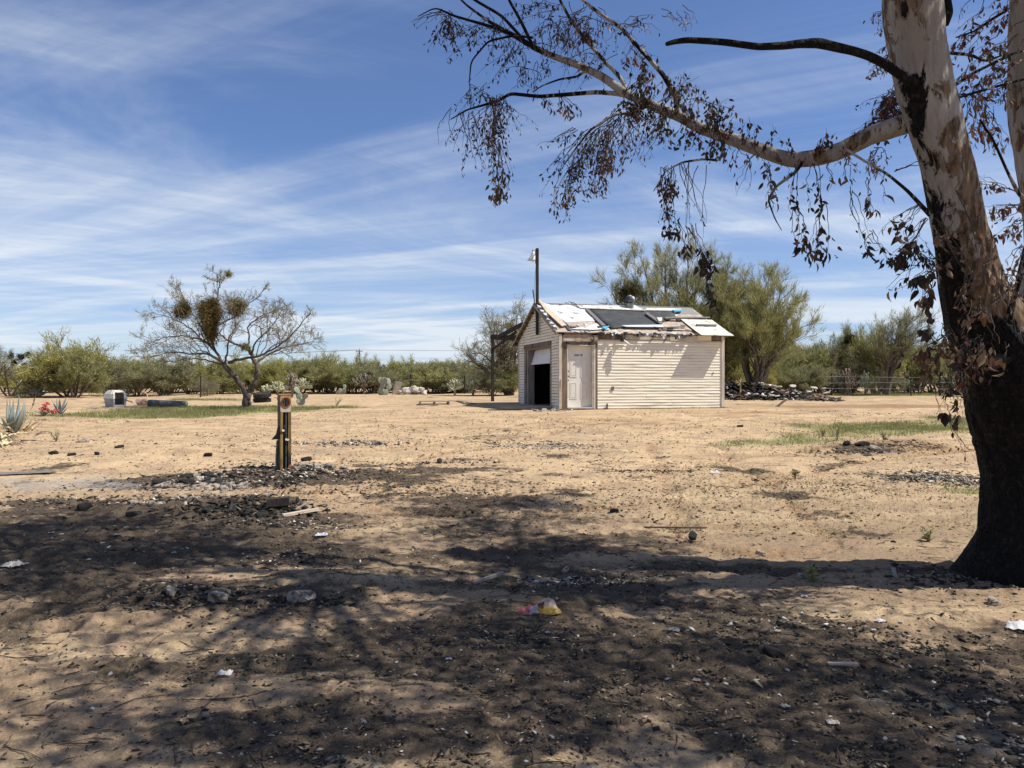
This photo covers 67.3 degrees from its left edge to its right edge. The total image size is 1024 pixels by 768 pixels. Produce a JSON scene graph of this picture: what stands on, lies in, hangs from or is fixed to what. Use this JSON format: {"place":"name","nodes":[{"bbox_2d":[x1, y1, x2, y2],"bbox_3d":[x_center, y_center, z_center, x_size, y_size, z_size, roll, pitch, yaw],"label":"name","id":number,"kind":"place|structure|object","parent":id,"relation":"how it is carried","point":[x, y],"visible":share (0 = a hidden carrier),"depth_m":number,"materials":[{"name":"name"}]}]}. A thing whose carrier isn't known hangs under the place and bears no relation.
{"place":"outdoors","nodes":[
{"label":"outdoors","id":0,"kind":"place"},
{"bbox_2d":[25,391,978,495],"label":"grass","id":1,"kind":"structure","parent":0,"point":[174,412],"depth_m":22.76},
{"bbox_2d":[0,385,1023,767],"bbox_3d":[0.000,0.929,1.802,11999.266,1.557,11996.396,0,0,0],"label":"ground","id":2,"kind":"structure","parent":0,"point":[134,637],"depth_m":6.02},
{"bbox_2d":[0,560,27,566],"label":"paper scrap","id":3,"kind":"object","parent":2,"relation":"on","point":[13,563],"visible":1,"depth_m":6.67,"materials":[{"name":"white paper"}]},
{"bbox_2d":[0,345,44,395],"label":"desert shrub","id":4,"kind":"object","parent":2,"relation":"on","point":[7,368],"visible":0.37,"depth_m":39.82,"materials":[{"name":"green plant"}]},
{"bbox_2d":[0,394,49,447],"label":"agave","id":5,"kind":"object","parent":2,"relation":"on","point":[15,423],"visible":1,"depth_m":17.88,"materials":[{"name":"green plant"}]},
{"bbox_2d":[0,470,54,474],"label":"sheet","id":6,"kind":"object","parent":2,"relation":"on","point":[26,472],"visible":1,"depth_m":12.57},
{"bbox_2d":[0,372,60,393],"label":"desert shrub","id":7,"kind":"object","parent":2,"relation":"on","point":[11,383],"visible":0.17,"depth_m":45.02,"materials":[{"name":"green plant"}]},
{"bbox_2d":[26,388,45,397],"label":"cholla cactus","id":8,"kind":"object","parent":2,"relation":"on","point":[37,392],"visible":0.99,"depth_m":36.37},
{"bbox_2d":[9,362,73,392],"bbox_3d":[-23.408,-0.348,38.638,3.115,2.162,3.574,0,0,19],"label":"desert shrub","id":9,"kind":"object","parent":2,"relation":"on","point":[24,382],"visible":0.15,"depth_m":37.80,"materials":[{"name":"green plant"}]},
{"bbox_2d":[34,402,59,415],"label":"flowering plant","id":10,"kind":"object","parent":2,"relation":"on","point":[46,409],"visible":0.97,"depth_m":23.02,"materials":[{"name":"red plant"}]},
{"bbox_2d":[48,398,67,413],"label":"agave","id":11,"kind":"object","parent":2,"relation":"on","point":[60,408],"visible":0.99,"depth_m":23.28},
{"bbox_2d":[9,325,119,397],"bbox_3d":[-22.305,-1.109,38.009,5.209,3.870,5.995,0,0,-5],"label":"desert shrub","id":12,"kind":"object","parent":2,"relation":"on","point":[48,361],"visible":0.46,"depth_m":36.87,"materials":[{"name":"green plant"}]},
{"bbox_2d":[31,344,114,397],"bbox_3d":[-20.784,-0.588,36.915,3.298,2.777,2.823,0,0,31],"label":"desert shrub","id":13,"kind":"object","parent":2,"relation":"on","point":[72,370],"visible":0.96,"depth_m":36.43,"materials":[{"name":"green plant"}]},
{"bbox_2d":[76,502,93,510],"bbox_3d":[-5.314,1.537,9.580,0.174,0.131,0.265,0,0,-12],"label":"charred lump","id":14,"kind":"object","parent":2,"relation":"on","point":[84,506],"visible":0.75,"depth_m":9.48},
{"bbox_2d":[73,353,151,394],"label":"desert shrub","id":15,"kind":"object","parent":2,"relation":"on","point":[121,363],"visible":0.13,"depth_m":40.66,"materials":[{"name":"green plant"}]},
{"bbox_2d":[103,390,126,406],"bbox_3d":[-13.685,0.493,26.546,0.840,0.560,0.560,0,0,44],"label":"dog crate","id":16,"kind":"object","parent":2,"relation":"on","point":[114,398],"visible":0.98,"depth_m":26.40,"materials":[{"name":"grey plastic"}]},
{"bbox_2d":[100,364,152,395],"bbox_3d":[-19.782,-0.031,39.178,2.945,2.348,2.434,0,0,15],"label":"desert shrub","id":17,"kind":"object","parent":2,"relation":"on","point":[139,384],"visible":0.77,"depth_m":39.05,"materials":[{"name":"green plant"}]},
{"bbox_2d":[106,351,173,395],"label":"desert shrub","id":18,"kind":"object","parent":2,"relation":"on","point":[138,392],"visible":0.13,"depth_m":41.67,"materials":[{"name":"green plant"}]},
{"bbox_2d":[114,354,201,395],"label":"desert shrub","id":19,"kind":"object","parent":2,"relation":"on","point":[163,379],"visible":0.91,"depth_m":40.39,"materials":[{"name":"green plant"}]},
{"bbox_2d":[147,400,187,406],"bbox_3d":[-12.089,0.689,27.015,1.366,0.291,0.318,0,0,0],"label":"wire roll","id":20,"kind":"object","parent":2,"relation":"on","point":[163,403],"visible":0.84,"depth_m":26.91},
{"bbox_2d":[156,350,223,394],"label":"desert shrub","id":21,"kind":"object","parent":2,"relation":"on","point":[203,370],"visible":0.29,"depth_m":42.77,"materials":[{"name":"green plant"}]},
{"bbox_2d":[187,374,222,395],"bbox_3d":[-16.005,0.103,40.030,1.831,1.261,2.525,0,0,-25],"label":"desert shrub","id":22,"kind":"object","parent":2,"relation":"on","point":[213,385],"visible":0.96,"depth_m":39.71,"materials":[{"name":"green plant"}]},
{"bbox_2d":[207,591,228,603],"bbox_3d":[-2.086,1.519,5.454,0.142,0.090,0.171,10,-11,-27],"label":"stone","id":23,"kind":"object","parent":2,"relation":"on","point":[215,597],"visible":0.85,"depth_m":5.41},
{"bbox_2d":[124,264,328,407],"bbox_3d":[-9.921,-1.595,26.027,7.366,5.073,3.726,0,0,0],"label":"mesquite tree","id":24,"kind":"object","parent":2,"relation":"on","point":[209,313],"visible":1,"depth_m":25.93,"materials":[{"name":"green plant"}]},
{"bbox_2d":[203,357,253,393],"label":"desert shrub","id":25,"kind":"object","parent":2,"relation":"on","point":[228,379],"visible":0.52,"depth_m":43.26,"materials":[{"name":"green plant"}]},
{"bbox_2d":[197,348,283,393],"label":"desert shrub","id":26,"kind":"object","parent":2,"relation":"on","point":[250,368],"visible":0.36,"depth_m":45.05,"materials":[{"name":"green plant"}]},
{"bbox_2d":[253,397,270,402],"bbox_3d":[-10.062,0.646,30.983,0.704,0.200,0.704,0,0,0],"label":"tyre","id":27,"kind":"object","parent":2,"relation":"on","point":[259,400],"visible":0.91,"depth_m":30.70,"materials":[{"name":"rubber"}]},
{"bbox_2d":[253,392,270,397],"bbox_3d":[-10.017,0.447,30.852,0.704,0.200,0.704,-3,6,0],"label":"tyre","id":28,"kind":"object","parent":27,"relation":"on","point":[262,395],"visible":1,"depth_m":30.59,"materials":[{"name":"rubber"}]},
{"bbox_2d":[222,369,306,392],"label":"desert shrub","id":29,"kind":"object","parent":2,"relation":"on","point":[265,383],"visible":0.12,"depth_m":45.94,"materials":[{"name":"green plant"}]},
{"bbox_2d":[244,355,309,392],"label":"desert shrub","id":30,"kind":"object","parent":2,"relation":"on","point":[277,377],"visible":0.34,"depth_m":45.76,"materials":[{"name":"green plant"}]},
{"bbox_2d":[269,381,285,394],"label":"cholla cactus","id":31,"kind":"object","parent":2,"relation":"on","point":[277,386],"visible":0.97,"depth_m":41.47,"materials":[{"name":"plant"}]},
{"bbox_2d":[266,496,289,506],"bbox_3d":[-2.811,1.413,9.242,0.265,0.090,0.172,-3,1,-11],"label":"timber","id":32,"kind":"object","parent":2,"relation":"on","point":[276,501],"visible":1,"depth_m":9.17,"materials":[{"name":"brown wood"}]},
{"bbox_2d":[271,394,291,470],"bbox_3d":[-3.719,0.791,12.415,0.275,1.241,0.210,0,0,-31],"label":"meter post","id":33,"kind":"object","parent":2,"relation":"on","point":[282,436],"visible":0.94,"depth_m":12.39,"materials":[{"name":"wood"}]},
{"bbox_2d":[284,373,301,397],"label":"cholla cactus","id":34,"kind":"object","parent":2,"relation":"on","point":[291,381],"visible":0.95,"depth_m":37.37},
{"bbox_2d":[156,349,439,361],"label":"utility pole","id":35,"kind":"object","parent":2,"relation":"on","point":[342,350],"visible":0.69,"depth_m":159.57,"materials":[{"name":"brown wood"}]},
{"bbox_2d":[272,355,325,392],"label":"desert shrub","id":36,"kind":"object","parent":2,"relation":"on","point":[304,369],"visible":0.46,"depth_m":47.03,"materials":[{"name":"green plant"}]},
{"bbox_2d":[294,386,307,404],"bbox_3d":[-7.799,0.445,28.481,0.529,0.707,0.178,0,0,5],"label":"prickly pear","id":37,"kind":"object","parent":2,"relation":"on","point":[300,400],"visible":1,"depth_m":28.49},
{"bbox_2d":[282,508,319,516],"bbox_3d":[-2.467,1.496,8.976,0.422,0.025,0.098,-7,3,-28],"label":"board","id":38,"kind":"object","parent":2,"relation":"on","point":[300,512],"visible":1,"depth_m":8.96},
{"bbox_2d":[287,590,315,602],"bbox_3d":[-1.560,1.571,5.695,0.219,0.099,0.186,1,-10,-18],"label":"stone","id":39,"kind":"object","parent":2,"relation":"on","point":[304,595],"visible":0.85,"depth_m":5.63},
{"bbox_2d":[294,378,312,392],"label":"cholla cactus","id":40,"kind":"object","parent":2,"relation":"on","point":[303,383],"visible":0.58,"depth_m":44.15,"materials":[{"name":"plant"}]},
{"bbox_2d":[301,347,360,392],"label":"desert shrub","id":41,"kind":"object","parent":2,"relation":"on","point":[324,356],"visible":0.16,"depth_m":47.18,"materials":[{"name":"green plant"}]},
{"bbox_2d":[305,357,364,393],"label":"desert shrub","id":42,"kind":"object","parent":2,"relation":"on","point":[336,377],"visible":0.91,"depth_m":45.25,"materials":[{"name":"green plant"}]},
{"bbox_2d":[350,373,375,393],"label":"cholla cactus","id":43,"kind":"object","parent":2,"relation":"on","point":[363,381],"visible":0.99,"depth_m":44.98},
{"bbox_2d":[349,350,381,391],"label":"desert shrub","id":44,"kind":"object","parent":2,"relation":"on","point":[365,363],"visible":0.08,"depth_m":49.65,"materials":[{"name":"green plant"}]},
{"bbox_2d":[336,360,394,393],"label":"desert shrub","id":45,"kind":"object","parent":2,"relation":"on","point":[348,391],"visible":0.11,"depth_m":46.78,"materials":[{"name":"green plant"}]},
{"bbox_2d":[347,360,393,393],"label":"desert shrub","id":46,"kind":"object","parent":2,"relation":"on","point":[375,373],"visible":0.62,"depth_m":45.69,"materials":[{"name":"green plant"}]},
{"bbox_2d":[377,377,391,394],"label":"prickly pear","id":47,"kind":"object","parent":2,"relation":"on","point":[382,381],"visible":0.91,"depth_m":41.98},
{"bbox_2d":[358,365,416,391],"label":"desert shrub","id":48,"kind":"object","parent":2,"relation":"on","point":[399,374],"visible":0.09,"depth_m":48.08,"materials":[{"name":"green plant"}]},
{"bbox_2d":[392,381,401,394],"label":"concrete slab","id":49,"kind":"object","parent":2,"relation":"on","point":[397,386],"depth_m":43.09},
{"bbox_2d":[387,354,416,373],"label":"desert shrub","id":50,"kind":"object","parent":2,"relation":"on","point":[392,364],"visible":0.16,"depth_m":50.49,"materials":[{"name":"green plant"}]},
{"bbox_2d":[388,360,418,390],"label":"desert shrub","id":51,"kind":"object","parent":2,"relation":"on","point":[409,368],"visible":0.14,"depth_m":49.78,"materials":[{"name":"green plant"}]},
{"bbox_2d":[385,374,464,393],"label":"wire fence","id":52,"kind":"object","parent":2,"relation":"on","point":[411,379],"visible":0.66,"depth_m":44.88,"materials":[{"name":"brown wood"}]},
{"bbox_2d":[400,358,460,392],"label":"desert shrub","id":53,"kind":"object","parent":2,"relation":"on","point":[421,368],"visible":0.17,"depth_m":48.11,"materials":[{"name":"green plant"}]},
{"bbox_2d":[401,367,463,393],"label":"desert shrub","id":54,"kind":"object","parent":2,"relation":"on","point":[417,381],"visible":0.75,"depth_m":45.76,"materials":[{"name":"green plant"}]},
{"bbox_2d":[418,401,449,404],"bbox_3d":[-2.937,0.703,29.038,1.160,0.120,0.980,0,0,-8],"label":"pallet","id":55,"kind":"object","parent":2,"relation":"on","point":[433,403],"visible":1,"depth_m":28.59,"materials":[{"name":"brown wood"}]},
{"bbox_2d":[429,368,468,393],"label":"desert shrub","id":56,"kind":"object","parent":2,"relation":"on","point":[440,385],"visible":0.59,"depth_m":45.36,"materials":[{"name":"green plant"}]},
{"bbox_2d":[447,378,463,395],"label":"cholla cactus","id":57,"kind":"object","parent":2,"relation":"on","point":[454,385],"visible":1,"depth_m":39.89,"materials":[{"name":"plant"}]},
{"bbox_2d":[444,359,480,392],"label":"desert shrub","id":58,"kind":"object","parent":2,"relation":"on","point":[463,371],"visible":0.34,"depth_m":47.15,"materials":[{"name":"green plant"}]},
{"bbox_2d":[465,375,479,395],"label":"cholla cactus","id":59,"kind":"object","parent":2,"relation":"on","point":[472,384],"visible":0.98,"depth_m":40.37,"materials":[{"name":"plant"}]},
{"bbox_2d":[465,361,488,392],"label":"desert shrub","id":60,"kind":"object","parent":2,"relation":"on","point":[476,373],"visible":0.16,"depth_m":45.71,"materials":[{"name":"green plant"}]},
{"bbox_2d":[0,410,976,538],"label":"ground crumbs","id":61,"kind":"object","parent":2,"relation":"on","point":[472,464],"visible":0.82,"depth_m":13.78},
{"bbox_2d":[472,571,504,583],"bbox_3d":[-0.197,1.613,6.406,0.328,0.020,0.039,-7,5,-40],"label":"stick","id":62,"kind":"object","parent":2,"relation":"on","point":[488,577],"visible":1,"depth_m":6.39,"materials":[{"name":"grey wood"}]},
{"bbox_2d":[450,292,529,394],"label":"mesquite tree","id":63,"kind":"object","parent":2,"relation":"on","point":[504,351],"visible":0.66,"depth_m":40.59,"materials":[{"name":"green plant"}]},
{"bbox_2d":[4,405,978,536],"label":"weeds","id":64,"kind":"object","parent":2,"relation":"on","point":[716,463],"visible":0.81,"depth_m":11.26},
{"bbox_2d":[475,367,517,395],"bbox_3d":[-0.741,-0.115,40.135,2.475,1.628,2.840,0,0,14],"label":"desert shrub","id":65,"kind":"object","parent":2,"relation":"on","point":[499,384],"visible":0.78,"depth_m":39.95,"materials":[{"name":"green plant"}]},
{"bbox_2d":[494,361,517,394],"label":"desert shrub","id":66,"kind":"object","parent":2,"relation":"on","point":[508,377],"visible":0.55,"depth_m":40.09,"materials":[{"name":"green plant"}]},
{"bbox_2d":[490,322,523,400],"bbox_3d":[1.308,-0.634,30.871,3.807,3.399,3.182,0,0,-15],"label":"lean to frame","id":67,"kind":"object","parent":2,"relation":"on","point":[503,336],"visible":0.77,"depth_m":31.23,"materials":[{"name":"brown wood"}]},
{"bbox_2d":[0,438,1023,767],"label":"rubble","id":68,"kind":"object","parent":2,"relation":"on","point":[232,504],"visible":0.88,"depth_m":6.56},
{"bbox_2d":[0,455,1023,767],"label":"fallen twigs","id":69,"kind":"object","parent":2,"relation":"on","point":[504,681],"visible":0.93,"depth_m":4.16,"materials":[{"name":"wood"}]},
{"bbox_2d":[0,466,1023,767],"bbox_3d":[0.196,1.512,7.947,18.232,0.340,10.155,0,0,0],"label":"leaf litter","id":70,"kind":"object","parent":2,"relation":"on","point":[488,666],"visible":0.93,"depth_m":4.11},
{"bbox_2d":[0,428,1023,767],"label":"burnt crumbs","id":71,"kind":"object","parent":2,"relation":"on","point":[600,690],"visible":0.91,"depth_m":4.40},
{"bbox_2d":[486,404,552,408],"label":"apron slab","id":72,"kind":"structure","parent":2,"relation":"on","point":[514,406],"depth_m":25.55,"materials":[{"name":"concrete"}]},
{"bbox_2d":[517,597,561,614],"bbox_3d":[0.185,1.560,5.421,0.321,0.095,0.177,0,0,-7],"label":"plastic bag","id":73,"kind":"object","parent":2,"relation":"on","point":[547,606],"visible":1,"depth_m":5.40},
{"bbox_2d":[512,295,733,409],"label":"shed","id":74,"kind":"structure","parent":2,"relation":"on","point":[629,354],"depth_m":26.02,"materials":[{"name":"wood"}]},
{"bbox_2d":[527,248,538,334],"bbox_3d":[0.789,-3.267,27.377,0.410,3.072,0.732,0,0,-15],"label":"light mast","id":75,"kind":"object","parent":74,"relation":"attached to","point":[534,256],"visible":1,"depth_m":27.04,"materials":[{"name":"grey wood"}]},
{"bbox_2d":[531,348,549,364],"bbox_3d":[1.123,-0.985,27.297,0.175,0.550,2.580,0,0,-15],"label":"overhead door","id":76,"kind":"structure","parent":74,"relation":"in","point":[542,356],"depth_m":27.41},
{"bbox_2d":[568,346,590,406],"bbox_3d":[2.194,-0.245,25.308,0.856,2.010,0.098,0,0,-15],"label":"door","id":77,"kind":"structure","parent":74,"relation":"in","point":[579,357],"depth_m":25.33,"materials":[{"name":"white paint"}]},
{"bbox_2d":[588,230,747,322],"bbox_3d":[7.388,-3.379,37.439,7.552,8.458,5.140,0,0,0],"label":"palo verde tree","id":78,"kind":"object","parent":2,"relation":"on","point":[635,289],"visible":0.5,"depth_m":37.01,"materials":[{"name":"green plant"}]},
{"bbox_2d":[643,526,706,528],"bbox_3d":[1.801,1.584,8.496,0.700,0.020,0.028,-1,0,6],"label":"stick","id":79,"kind":"object","parent":2,"relation":"on","point":[684,527],"visible":1,"depth_m":8.49,"materials":[{"name":"brown wood"}]},
{"bbox_2d":[411,0,1023,587],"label":"eucalyptus tree","id":80,"kind":"object","parent":2,"relation":"on","point":[983,312],"visible":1,"depth_m":6.00,"materials":[{"name":"brown plant"}]},
{"bbox_2d":[674,264,762,367],"bbox_3d":[9.535,-2.648,36.978,5.402,6.916,4.506,0,0,0],"label":"palo verde tree","id":81,"kind":"object","parent":2,"relation":"on","point":[731,353],"visible":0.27,"depth_m":35.95,"materials":[{"name":"green plant"}]},
{"bbox_2d":[725,357,752,381],"bbox_3d":[11.126,-1.001,40.394,3.598,3.659,3.800,0,0,36],"label":"desert shrub","id":82,"kind":"object","parent":2,"relation":"on","point":[734,372],"visible":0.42,"depth_m":39.14,"materials":[{"name":"green plant"}]},
{"bbox_2d":[729,356,779,387],"bbox_3d":[12.970,-0.747,41.324,3.254,3.074,3.436,0,0,31],"label":"desert shrub","id":83,"kind":"object","parent":2,"relation":"on","point":[771,379],"visible":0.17,"depth_m":39.92,"materials":[{"name":"green plant"}]},
{"bbox_2d":[717,257,827,387],"bbox_3d":[11.920,-2.710,36.295,5.642,7.011,5.141,0,0,0],"label":"palo verde tree","id":84,"kind":"object","parent":2,"relation":"on","point":[774,322],"visible":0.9,"depth_m":35.70,"materials":[{"name":"green plant"}]},
{"bbox_2d":[753,359,793,389],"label":"desert shrub","id":85,"kind":"object","parent":2,"relation":"on","point":[782,370],"visible":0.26,"depth_m":40.77,"materials":[{"name":"green plant"}]},
{"bbox_2d":[762,644,785,657],"bbox_3d":[1.502,1.547,4.431,0.132,0.070,0.111,13,-2,-25],"label":"charred lump","id":86,"kind":"object","parent":2,"relation":"on","point":[770,650],"visible":0.84,"depth_m":4.40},
{"bbox_2d":[725,387,845,400],"bbox_3d":[11.766,0.416,34.000,5.732,0.804,3.200,0,0,0],"label":"debris mound","id":87,"kind":"object","parent":2,"relation":"on","point":[754,397],"visible":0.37,"depth_m":33.18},
{"bbox_2d":[725,380,841,401],"bbox_3d":[11.599,0.350,34.053,5.695,1.143,3.996,0,0,0],"label":"burnt debris","id":88,"kind":"object","parent":87,"relation":"on","point":[734,386],"visible":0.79,"depth_m":33.36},
{"bbox_2d":[777,360,830,392],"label":"desert shrub","id":89,"kind":"object","parent":2,"relation":"on","point":[808,378],"visible":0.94,"depth_m":40.47,"materials":[{"name":"green plant"}]},
{"bbox_2d":[777,344,834,390],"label":"desert shrub","id":90,"kind":"object","parent":2,"relation":"on","point":[797,361],"visible":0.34,"depth_m":45.28,"materials":[{"name":"green plant"}]},
{"bbox_2d":[802,565,822,581],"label":"weed plant","id":91,"kind":"object","parent":2,"relation":"on","point":[811,572],"visible":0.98,"depth_m":6.31,"materials":[{"name":"green plant"}]},
{"bbox_2d":[783,333,863,392],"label":"desert shrub","id":92,"kind":"object","parent":2,"relation":"on","point":[814,346],"visible":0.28,"depth_m":46.48,"materials":[{"name":"green plant"}]},
{"bbox_2d":[816,368,845,394],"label":"desert shrub","id":93,"kind":"object","parent":2,"relation":"on","point":[841,391],"visible":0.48,"depth_m":41.82,"materials":[{"name":"green plant"}]},
{"bbox_2d":[827,662,858,665],"bbox_3d":[1.854,1.567,4.308,0.167,0.012,0.024,-1,0,9],"label":"splinter","id":94,"kind":"object","parent":2,"relation":"on","point":[845,663],"visible":1,"depth_m":4.30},
{"bbox_2d":[839,368,860,394],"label":"cholla cactus","id":95,"kind":"object","parent":2,"relation":"on","point":[847,376],"visible":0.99,"depth_m":41.41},
{"bbox_2d":[823,328,877,393],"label":"desert shrub","id":96,"kind":"object","parent":2,"relation":"on","point":[834,351],"visible":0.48,"depth_m":46.29,"materials":[{"name":"green plant"}]},
{"bbox_2d":[841,332,858,348],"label":"mistletoe clump","id":97,"kind":"object","parent":96,"relation":"attached to","point":[847,339],"visible":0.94,"depth_m":46.41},
{"bbox_2d":[826,319,878,392],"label":"desert shrub","id":98,"kind":"object","parent":2,"relation":"on","point":[857,341],"visible":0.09,"depth_m":47.89,"materials":[{"name":"green plant"}]},
{"bbox_2d":[859,370,871,394],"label":"cholla cactus","id":99,"kind":"object","parent":2,"relation":"on","point":[865,378],"visible":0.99,"depth_m":42.45,"materials":[{"name":"plant"}]},
{"bbox_2d":[848,312,915,393],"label":"desert shrub","id":100,"kind":"object","parent":2,"relation":"on","point":[871,360],"visible":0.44,"depth_m":45.05,"materials":[{"name":"green plant"}]},
{"bbox_2d":[820,373,953,395],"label":"wire fence","id":101,"kind":"object","parent":2,"relation":"on","point":[910,377],"visible":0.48,"depth_m":40.40,"materials":[{"name":"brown wood"}]},
{"bbox_2d":[866,366,912,393],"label":"desert shrub","id":102,"kind":"object","parent":2,"relation":"on","point":[895,382],"visible":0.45,"depth_m":43.15,"materials":[{"name":"green plant"}]},
{"bbox_2d":[846,305,940,394],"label":"palo verde tree","id":103,"kind":"object","parent":2,"relation":"on","point":[894,351],"visible":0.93,"depth_m":41.38,"materials":[{"name":"green plant"}]},
{"bbox_2d":[896,341,954,393],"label":"desert shrub","id":104,"kind":"object","parent":2,"relation":"on","point":[913,371],"visible":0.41,"depth_m":44.27,"materials":[{"name":"green plant"}]},
{"bbox_2d":[919,524,933,541],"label":"weed plant","id":105,"kind":"object","parent":2,"relation":"on","point":[928,537],"visible":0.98,"depth_m":7.87,"materials":[{"name":"green plant"}]},
{"bbox_2d":[912,331,960,392],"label":"desert shrub","id":106,"kind":"object","parent":2,"relation":"on","point":[945,363],"visible":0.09,"depth_m":45.69,"materials":[{"name":"green plant"}]},
{"bbox_2d":[987,596,1001,605],"bbox_3d":[3.524,1.595,5.625,0.092,0.062,0.109,0,10,13],"label":"stone","id":107,"kind":"object","parent":2,"relation":"on","point":[992,601],"visible":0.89,"depth_m":5.60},
{"bbox_2d":[1005,620,1023,629],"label":"paper scrap","id":108,"kind":"object","parent":2,"relation":"on","point":[1018,624],"visible":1,"depth_m":4.97,"materials":[{"name":"white paper"}]},
{"bbox_2d":[0,0,1023,366],"label":"sky","id":109,"kind":"structure","parent":0,"point":[292,145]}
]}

